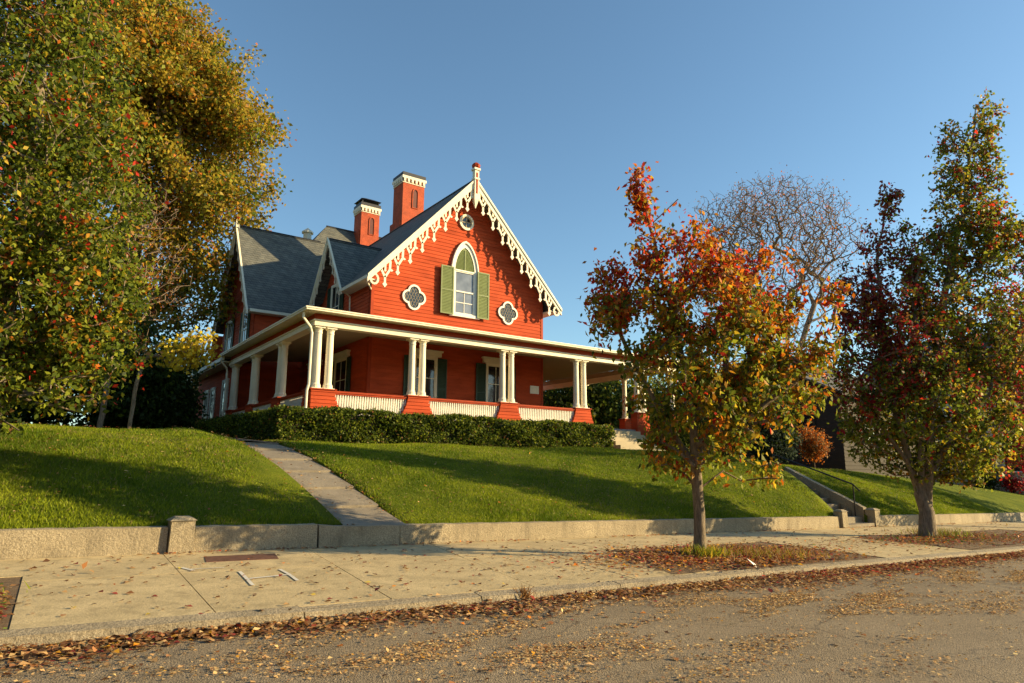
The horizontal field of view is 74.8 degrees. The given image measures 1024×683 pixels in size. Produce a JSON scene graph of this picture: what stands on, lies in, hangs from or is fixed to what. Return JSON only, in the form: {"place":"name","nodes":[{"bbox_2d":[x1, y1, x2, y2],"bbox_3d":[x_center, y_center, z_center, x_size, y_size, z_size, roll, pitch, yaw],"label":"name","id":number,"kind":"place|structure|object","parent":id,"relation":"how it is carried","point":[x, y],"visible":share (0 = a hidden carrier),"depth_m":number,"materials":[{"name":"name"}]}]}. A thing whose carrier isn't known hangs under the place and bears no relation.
{"place":"outdoors","nodes":[
{"label":"outdoors","id":0,"kind":"place"},
{"bbox_2d":[243,441,405,524],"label":"path","id":1,"kind":"structure","parent":0,"point":[355,510],"depth_m":16.03,"materials":[{"name":"concrete"}]},
{"bbox_2d":[0,556,1023,682],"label":"road","id":2,"kind":"structure","parent":0,"point":[996,667],"depth_m":6.43,"materials":[{"name":"grey asphalt"}]},
{"bbox_2d":[0,546,1023,650],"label":"kerb","id":3,"kind":"structure","parent":2,"relation":"on","point":[48,634],"depth_m":7.62,"materials":[{"name":"concrete"}]},
{"bbox_2d":[512,583,538,598],"bbox_3d":[0.172,3.268,8.773,0.355,0.169,0.403,8,-13,-35],"label":"weed tuft","id":4,"kind":"object","parent":3,"relation":"on","point":[525,594],"visible":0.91,"depth_m":8.76,"materials":[{"name":"brown plant"}]},
{"bbox_2d":[0,521,1023,629],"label":"sidewalk","id":5,"kind":"structure","parent":0,"point":[174,597],"depth_m":9.91,"materials":[{"name":"concrete"}]},
{"bbox_2d":[0,602,21,608],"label":"soil patch","id":6,"kind":"object","parent":5,"relation":"on","point":[10,605],"visible":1,"depth_m":7.07,"materials":[{"name":"brown soil"}]},
{"bbox_2d":[0,526,167,559],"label":"retaining wall","id":7,"kind":"structure","parent":5,"relation":"on","point":[25,543],"depth_m":10.91,"materials":[{"name":"stone"}]},
{"bbox_2d":[166,515,196,553],"bbox_3d":[-5.861,3.503,11.828,0.440,0.820,0.440,8,-13,-35],"label":"stone post","id":8,"kind":"object","parent":5,"relation":"on","point":[181,535],"visible":0.82,"depth_m":11.69,"materials":[{"name":"stone"}]},
{"bbox_2d":[180,567,223,570],"bbox_3d":[-4.627,3.377,10.009,0.412,0.016,0.514,-9,-14,39],"label":"paint mark","id":9,"kind":"object","parent":5,"relation":"on","point":[196,568],"visible":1,"depth_m":9.91,"materials":[{"name":"white paint"}]},
{"bbox_2d":[204,553,278,561],"bbox_3d":[-4.546,3.649,11.297,1.300,0.047,0.750,8,-13,-35],"label":"utility cover","id":10,"kind":"object","parent":5,"relation":"on","point":[239,557],"visible":0.93,"depth_m":11.25,"materials":[{"name":"metal"}]},
{"bbox_2d":[194,523,317,551],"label":"retaining wall","id":11,"kind":"structure","parent":5,"relation":"on","point":[244,537],"depth_m":12.46,"materials":[{"name":"stone"}]},
{"bbox_2d":[238,569,298,584],"bbox_3d":[-3.399,3.280,9.353,0.657,0.017,1.382,6,-12,-28],"label":"paint mark","id":12,"kind":"object","parent":5,"relation":"on","point":[249,581],"visible":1,"depth_m":9.34,"materials":[{"name":"white paint"}]},
{"bbox_2d":[0,529,1023,629],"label":"sidewalk bed","id":13,"kind":"object","parent":5,"relation":"in","point":[13,591],"visible":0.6,"depth_m":12.86,"materials":[{"name":"soil"}]},
{"bbox_2d":[612,548,846,573],"bbox_3d":[4.216,4.346,13.524,5.915,0.147,2.760,8,-13,-35],"label":"soil patch","id":14,"kind":"object","parent":13,"relation":"on","point":[687,570],"visible":0.16,"depth_m":11.87,"materials":[{"name":"brown soil"}]},
{"bbox_2d":[577,161,857,552],"bbox_3d":[4.357,0.152,14.380,5.034,8.626,4.228,8,-13,-35],"label":"street tree","id":15,"kind":"object","parent":14,"relation":"on","point":[723,393],"visible":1,"depth_m":13.98,"materials":[{"name":"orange plant"}]},
{"bbox_2d":[697,540,846,564],"bbox_3d":[5.060,4.130,13.185,2.806,0.160,2.545,8,-13,-35],"label":"weed tuft","id":16,"kind":"object","parent":14,"relation":"on","point":[764,551],"visible":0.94,"depth_m":13.26,"materials":[{"name":"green plant"}]},
{"bbox_2d":[865,533,1023,548],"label":"soil patch","id":17,"kind":"object","parent":13,"relation":"on","point":[971,546],"visible":0.23,"depth_m":19.05,"materials":[{"name":"brown soil"}]},
{"bbox_2d":[821,88,1023,537],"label":"street tree","id":18,"kind":"object","parent":17,"relation":"on","point":[920,380],"visible":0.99,"depth_m":21.41,"materials":[{"name":"green plant"}]},
{"bbox_2d":[884,526,995,540],"bbox_3d":[13.202,5.848,20.728,2.530,0.250,3.052,8,-13,-35],"label":"weed tuft","id":19,"kind":"object","parent":17,"relation":"on","point":[944,531],"visible":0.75,"depth_m":20.61,"materials":[{"name":"green plant"}]},
{"bbox_2d":[317,516,840,547],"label":"retaining wall","id":20,"kind":"structure","parent":5,"relation":"on","point":[350,535],"depth_m":16.23,"materials":[{"name":"stone"}]},
{"bbox_2d":[880,512,1023,525],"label":"retaining wall","id":21,"kind":"structure","parent":5,"relation":"on","point":[898,520],"depth_m":29.54,"materials":[{"name":"stone"}]},
{"bbox_2d":[952,259,1023,477],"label":"street tree","id":22,"kind":"object","parent":5,"relation":"on","point":[1013,463],"visible":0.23,"depth_m":28.77,"materials":[{"name":"green plant"}]},
{"bbox_2d":[0,423,1023,528],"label":"lawn","id":23,"kind":"structure","parent":0,"point":[1001,501],"depth_m":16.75,"materials":[{"name":"green plant"}]},
{"bbox_2d":[2,307,98,425],"bbox_3d":[-25.474,1.897,34.663,8.662,8.434,8.592,8,-13,-35],"label":"yew tree","id":24,"kind":"object","parent":23,"relation":"on","point":[26,416],"visible":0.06,"depth_m":33.81,"materials":[{"name":"green plant"}]},
{"bbox_2d":[0,0,171,442],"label":"pear tree","id":25,"kind":"object","parent":23,"relation":"on","point":[68,345],"visible":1,"depth_m":13.52,"materials":[{"name":"green plant"}]},
{"bbox_2d":[51,315,214,428],"bbox_3d":[-19.386,2.587,34.725,7.109,8.067,6.204,8,-13,-35],"label":"yew tree","id":26,"kind":"object","parent":23,"relation":"on","point":[162,399],"visible":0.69,"depth_m":33.83,"materials":[{"name":"green plant"}]},
{"bbox_2d":[0,0,297,352],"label":"oak tree","id":27,"kind":"object","parent":23,"relation":"on","point":[191,103],"visible":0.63,"depth_m":42.65,"materials":[{"name":"yellow plant"}]},
{"bbox_2d":[94,173,211,427],"bbox_3d":[-17.573,-1.710,31.286,5.211,13.177,5.203,-7,-13,34],"label":"bare sapling","id":28,"kind":"object","parent":23,"relation":"on","point":[101,418],"visible":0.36,"depth_m":31.68,"materials":[{"name":"brown plant"}]},
{"bbox_2d":[127,325,222,427],"bbox_3d":[-14.175,1.863,28.599,3.752,5.192,2.207,-3,-11,19],"label":"yellow sapling","id":29,"kind":"object","parent":23,"relation":"on","point":[192,352],"visible":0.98,"depth_m":28.53,"materials":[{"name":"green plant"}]},
{"bbox_2d":[171,334,209,428],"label":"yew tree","id":30,"kind":"object","parent":23,"relation":"on","point":[191,370],"depth_m":52.14,"materials":[{"name":"green plant"}]},
{"bbox_2d":[232,438,274,442],"bbox_3d":[-13.343,4.315,27.821,2.300,0.330,18.500,8,-13,-35],"label":"soil bed","id":31,"kind":"object","parent":23,"relation":"on","point":[248,440],"visible":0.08,"depth_m":20.91,"materials":[{"name":"brown soil"}]},
{"bbox_2d":[192,404,615,448],"bbox_3d":[-5.643,4.786,32.738,16.232,2.078,14.738,8,-13,-35],"label":"hedge","id":32,"kind":"object","parent":23,"relation":"on","point":[326,423],"visible":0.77,"depth_m":26.06,"materials":[{"name":"green plant"}]},
{"bbox_2d":[186,162,679,450],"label":"victorian house","id":33,"kind":"structure","parent":23,"relation":"on","point":[447,304],"depth_m":35.58,"materials":[{"name":"red paint"}]},
{"bbox_2d":[202,389,209,418],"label":"window","id":34,"kind":"structure","parent":33,"relation":"in","point":[205,403],"depth_m":42.86,"materials":[{"name":"grey glass"}]},
{"bbox_2d":[208,387,215,418],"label":"window","id":35,"kind":"structure","parent":33,"relation":"in","point":[213,390],"depth_m":41.53,"materials":[{"name":"grey glass"}]},
{"bbox_2d":[219,378,229,416],"bbox_3d":[-16.797,3.553,39.029,0.140,2.700,1.500,8,-13,-35],"label":"window","id":36,"kind":"structure","parent":33,"relation":"in","point":[223,382],"depth_m":39.33,"materials":[{"name":"grey glass"}]},
{"bbox_2d":[224,318,234,350],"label":"window","id":37,"kind":"structure","parent":33,"relation":"in","point":[229,331],"depth_m":43.79,"materials":[{"name":"grey glass"}]},
{"bbox_2d":[238,310,250,343],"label":"window","id":38,"kind":"structure","parent":33,"relation":"in","point":[245,318],"depth_m":40.79,"materials":[{"name":"grey glass"}]},
{"bbox_2d":[327,284,343,310],"bbox_3d":[-9.573,-1.872,36.237,0.140,2.600,2.320,8,-13,-35],"label":"window","id":39,"kind":"structure","parent":33,"relation":"in","point":[334,301],"depth_m":36.50,"materials":[{"name":"beige paint"}]},
{"bbox_2d":[332,349,351,396],"bbox_3d":[-8.880,2.346,34.333,0.240,3.610,2.720,8,-13,-35],"label":"window","id":40,"kind":"structure","parent":33,"relation":"in","point":[341,368],"depth_m":34.32,"materials":[{"name":"beige paint"}]},
{"bbox_2d":[402,284,425,309],"bbox_3d":[-4.949,-2.225,33.804,1.320,1.320,0.110,8,-13,-35],"label":"quatrefoil window","id":41,"kind":"structure","parent":33,"relation":"in","point":[413,296],"depth_m":33.80,"materials":[{"name":"white paint"}]},
{"bbox_2d":[403,348,446,402],"bbox_3d":[-4.302,2.142,33.385,2.420,3.510,0.240,8,-13,-35],"label":"window","id":42,"kind":"structure","parent":33,"relation":"in","point":[436,368],"depth_m":33.73,"materials":[{"name":"beige paint"}]},
{"bbox_2d":[440,241,489,319],"bbox_3d":[-2.511,-3.339,35.719,3.000,4.210,0.230,8,-13,-35],"label":"gothic window","id":43,"kind":"structure","parent":33,"relation":"in","point":[464,292],"depth_m":35.74,"materials":[{"name":"white paint"}]},
{"bbox_2d":[459,214,473,230],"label":"round window","id":44,"kind":"structure","parent":33,"relation":"in","point":[466,222],"depth_m":36.39,"materials":[{"name":"beige paint"}]},
{"bbox_2d":[475,356,515,406],"bbox_3d":[-0.836,2.626,35.831,2.560,3.510,0.240,8,-13,-35],"label":"window","id":45,"kind":"structure","parent":33,"relation":"in","point":[487,374],"depth_m":35.74,"materials":[{"name":"beige paint"}]},
{"bbox_2d":[497,301,517,324],"bbox_3d":[-0.240,-1.567,37.126,1.320,1.320,0.110,8,-13,-35],"label":"quatrefoil window","id":46,"kind":"structure","parent":33,"relation":"in","point":[506,311],"depth_m":37.12,"materials":[{"name":"white paint"}]},
{"bbox_2d":[0,421,1023,682],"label":"fallen leaves","id":47,"kind":"object","parent":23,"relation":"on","point":[468,609],"visible":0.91,"depth_m":8.28,"materials":[{"name":"brown plant"}]},
{"bbox_2d":[672,542,740,557],"bbox_3d":[3.870,4.086,13.258,1.247,0.219,1.386,8,-13,-35],"label":"weed tuft","id":48,"kind":"object","parent":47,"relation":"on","point":[703,551],"visible":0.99,"depth_m":13.09,"materials":[{"name":"green plant"}]},
{"bbox_2d":[543,371,652,428],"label":"background tree","id":49,"kind":"object","parent":23,"relation":"on","point":[564,399],"visible":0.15,"depth_m":49.09,"materials":[{"name":"green plant"}]},
{"bbox_2d":[547,372,657,428],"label":"background tree","id":50,"kind":"object","parent":23,"relation":"on","point":[617,395],"visible":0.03,"depth_m":50.77,"materials":[{"name":"green plant"}]},
{"bbox_2d":[612,378,667,418],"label":"background tree","id":51,"kind":"object","parent":23,"relation":"on","point":[652,383],"visible":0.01,"depth_m":55.84,"materials":[{"name":"green plant"}]},
{"bbox_2d":[653,405,708,450],"bbox_3d":[9.505,5.125,36.149,3.820,4.021,2.701,-3,-11,16],"label":"porch shrub","id":52,"kind":"object","parent":23,"relation":"on","point":[686,434],"visible":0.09,"depth_m":35.73,"materials":[{"name":"green plant"}]},
{"bbox_2d":[646,366,717,449],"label":"background tree","id":53,"kind":"object","parent":23,"relation":"on","point":[679,391],"visible":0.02,"depth_m":50.82,"materials":[{"name":"green plant"}]},
{"bbox_2d":[733,353,805,464],"bbox_3d":[13.670,3.680,36.018,4.229,7.177,3.729,8,-13,-35],"label":"spruce","id":54,"kind":"object","parent":23,"relation":"on","point":[776,440],"visible":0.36,"depth_m":35.17,"materials":[{"name":"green plant"}]},
{"bbox_2d":[677,165,871,362],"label":"bare tree","id":55,"kind":"object","parent":23,"relation":"on","point":[813,250],"visible":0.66,"depth_m":51.06,"materials":[{"name":"brown plant"}]},
{"bbox_2d":[681,362,924,477],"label":"shingled house","id":56,"kind":"structure","parent":23,"relation":"on","point":[838,458],"depth_m":39.90,"materials":[{"name":"brown"}]},
{"bbox_2d":[793,401,816,437],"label":"window","id":57,"kind":"structure","parent":56,"relation":"in","point":[806,417],"depth_m":40.76,"materials":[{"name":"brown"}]},
{"bbox_2d":[796,425,834,467],"bbox_3d":[16.505,5.660,36.583,2.135,2.846,2.085,8,-13,-35],"label":"orange shrub","id":58,"kind":"object","parent":23,"relation":"on","point":[812,445],"visible":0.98,"depth_m":36.32,"materials":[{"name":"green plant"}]},
{"bbox_2d":[784,467,874,527],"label":"front stairs","id":59,"kind":"structure","parent":23,"relation":"on","point":[831,498],"depth_m":26.43,"materials":[{"name":"concrete"}]},
{"bbox_2d":[772,455,859,515],"bbox_3d":[12.254,5.932,27.101,0.060,2.730,3.676,8,-13,-35],"label":"handrail","id":60,"kind":"object","parent":59,"relation":"on","point":[853,485],"visible":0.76,"depth_m":26.66,"materials":[{"name":"black metal"}]},
{"bbox_2d":[833,509,848,527],"bbox_3d":[11.896,6.505,24.230,0.390,0.840,0.390,8,-13,-35],"label":"stone post","id":61,"kind":"object","parent":23,"relation":"on","point":[841,514],"visible":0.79,"depth_m":24.11,"materials":[{"name":"stone"}]},
{"bbox_2d":[821,362,875,384],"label":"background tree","id":62,"kind":"object","parent":23,"relation":"on","point":[852,373],"depth_m":45.96,"materials":[{"name":"green plant"}]},
{"bbox_2d":[864,508,881,526],"bbox_3d":[13.792,6.813,25.585,0.430,0.880,0.430,8,-13,-35],"label":"stone post","id":63,"kind":"object","parent":23,"relation":"on","point":[873,515],"visible":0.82,"depth_m":25.47,"materials":[{"name":"stone"}]},
{"bbox_2d":[862,330,1023,494],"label":"pale house","id":64,"kind":"structure","parent":23,"relation":"on","point":[1017,470],"depth_m":46.88,"materials":[{"name":"grey concrete"}]},
{"bbox_2d":[1002,439,1023,472],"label":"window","id":65,"kind":"structure","parent":64,"relation":"in","point":[1017,469],"depth_m":45.62,"materials":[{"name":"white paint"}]},
{"bbox_2d":[967,443,1005,490],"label":"conical shrub","id":66,"kind":"object","parent":23,"relation":"on","point":[990,482],"visible":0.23,"depth_m":45.19,"materials":[{"name":"green plant"}]},
{"bbox_2d":[996,472,1023,493],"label":"red shrub","id":67,"kind":"object","parent":23,"relation":"on","point":[1014,485],"visible":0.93,"depth_m":44.52,"materials":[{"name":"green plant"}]},
{"bbox_2d":[0,0,1023,425],"label":"sky","id":68,"kind":"structure","parent":0,"point":[554,101],"materials":[{"name":"blue"}]}
]}

